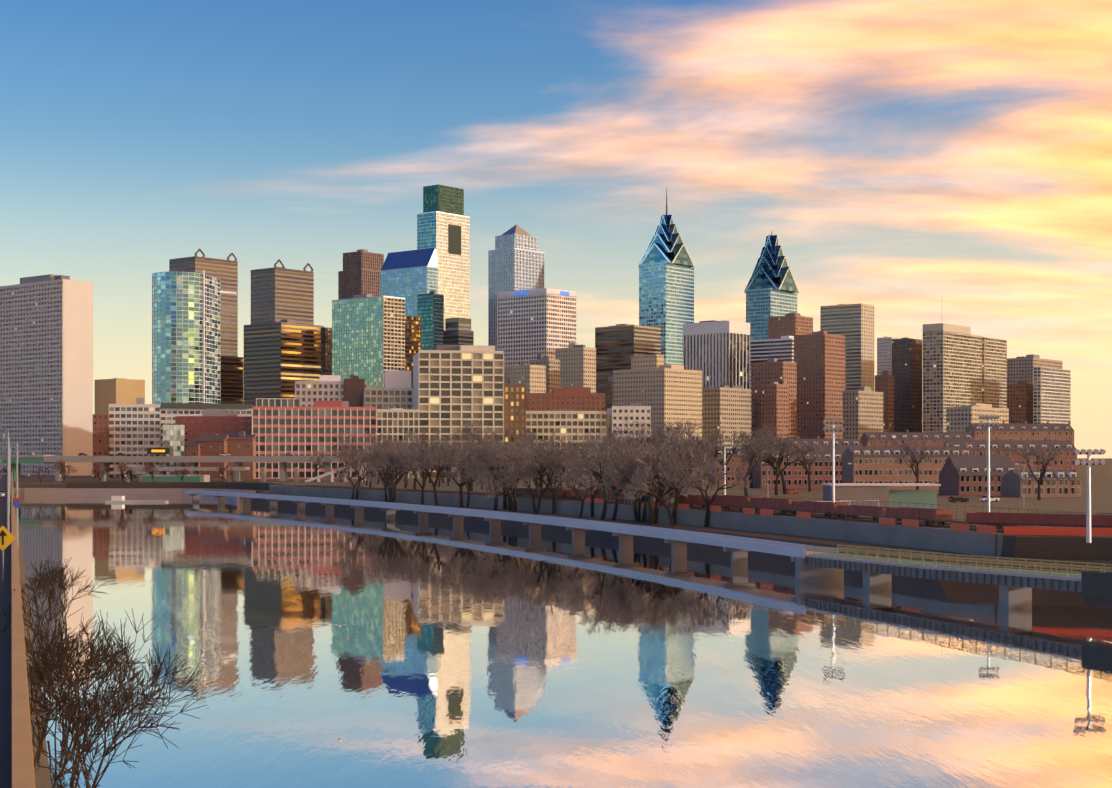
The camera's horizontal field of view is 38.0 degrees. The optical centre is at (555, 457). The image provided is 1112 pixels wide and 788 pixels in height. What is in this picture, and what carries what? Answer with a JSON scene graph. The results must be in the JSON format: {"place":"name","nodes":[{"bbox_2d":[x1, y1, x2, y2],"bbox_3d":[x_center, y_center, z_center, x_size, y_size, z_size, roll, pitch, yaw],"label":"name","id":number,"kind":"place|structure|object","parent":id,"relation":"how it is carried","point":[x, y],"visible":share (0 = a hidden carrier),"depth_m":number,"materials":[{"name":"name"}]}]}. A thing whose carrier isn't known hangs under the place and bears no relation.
{"place":"outdoors","nodes":[
{"label":"outdoors","id":0,"kind":"place"},
{"bbox_2d":[0,427,35,787],"bbox_3d":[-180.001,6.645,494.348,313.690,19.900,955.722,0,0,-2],"label":"highway","id":1,"kind":"structure","parent":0,"point":[16,761],"depth_m":60.31,"materials":[{"name":"grey asphalt"}]},
{"bbox_2d":[2,448,515,502],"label":"bridge","id":2,"kind":"structure","parent":0,"point":[117,495],"depth_m":773.85,"materials":[{"name":"concrete"}]},
{"bbox_2d":[0,0,1111,457],"label":"sky","id":3,"kind":"structure","parent":0,"point":[920,162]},
{"bbox_2d":[13,458,1111,787],"bbox_3d":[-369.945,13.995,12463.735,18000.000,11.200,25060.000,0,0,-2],"label":"ground","id":4,"kind":"structure","parent":0,"point":[1063,550],"depth_m":365.17,"materials":[{"name":"brown soil"}]},
{"bbox_2d":[0,555,206,787],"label":"shrubs","id":5,"kind":"object","parent":4,"relation":"on","point":[69,707],"visible":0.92,"depth_m":71.73,"materials":[{"name":"brown plant"}]},
{"bbox_2d":[152,270,220,403],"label":"glass tower","id":6,"kind":"structure","parent":4,"relation":"on","point":[186,337],"depth_m":1248.39,"materials":[{"name":"teal glass"}]},
{"bbox_2d":[93,345,650,478],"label":"buildings","id":7,"kind":"structure","parent":4,"relation":"on","point":[455,387],"depth_m":942.33,"materials":[{"name":"beige concrete"}]},
{"bbox_2d":[0,453,999,501],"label":"cars","id":8,"kind":"object","parent":4,"relation":"on","point":[793,491],"visible":0.83,"depth_m":386.69,"materials":[{"name":"white"}]},
{"bbox_2d":[0,427,1059,499],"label":"trees","id":9,"kind":"object","parent":4,"relation":"on","point":[908,450],"visible":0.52,"depth_m":597.48,"materials":[{"name":"brown plant"}]},
{"bbox_2d":[0,184,1070,475],"bbox_3d":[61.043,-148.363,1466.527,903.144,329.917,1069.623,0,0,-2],"label":"skyline","id":10,"kind":"structure","parent":4,"relation":"on","point":[774,360],"depth_m":1408.96,"materials":[{"name":"glass"},{"name":"concrete"},{"name":"steel"}]},
{"bbox_2d":[325,416,817,526],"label":"bank trees","id":11,"kind":"object","parent":4,"relation":"on","point":[620,467],"visible":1,"depth_m":412.81,"materials":[{"name":"brown plant"}]},
{"bbox_2d":[623,421,1081,496],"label":"row houses","id":12,"kind":"structure","parent":4,"relation":"on","point":[957,465],"depth_m":542.59,"materials":[{"name":"brick"}]},
{"bbox_2d":[18,496,1111,787],"bbox_3d":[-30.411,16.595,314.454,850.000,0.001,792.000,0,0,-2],"label":"water","id":13,"kind":"structure","parent":0,"point":[470,654],"depth_m":132.17,"materials":[{"name":"blue liquid"}]},
{"bbox_2d":[185,490,1111,608],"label":"boardwalk","id":14,"kind":"structure","parent":13,"relation":"in","point":[826,564],"depth_m":214.54,"materials":[{"name":"grey concrete"}]},
{"bbox_2d":[270,415,1111,556],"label":"bank","id":15,"kind":"structure","parent":0,"point":[878,513],"depth_m":290.22,"materials":[{"name":"grey"}]}
]}

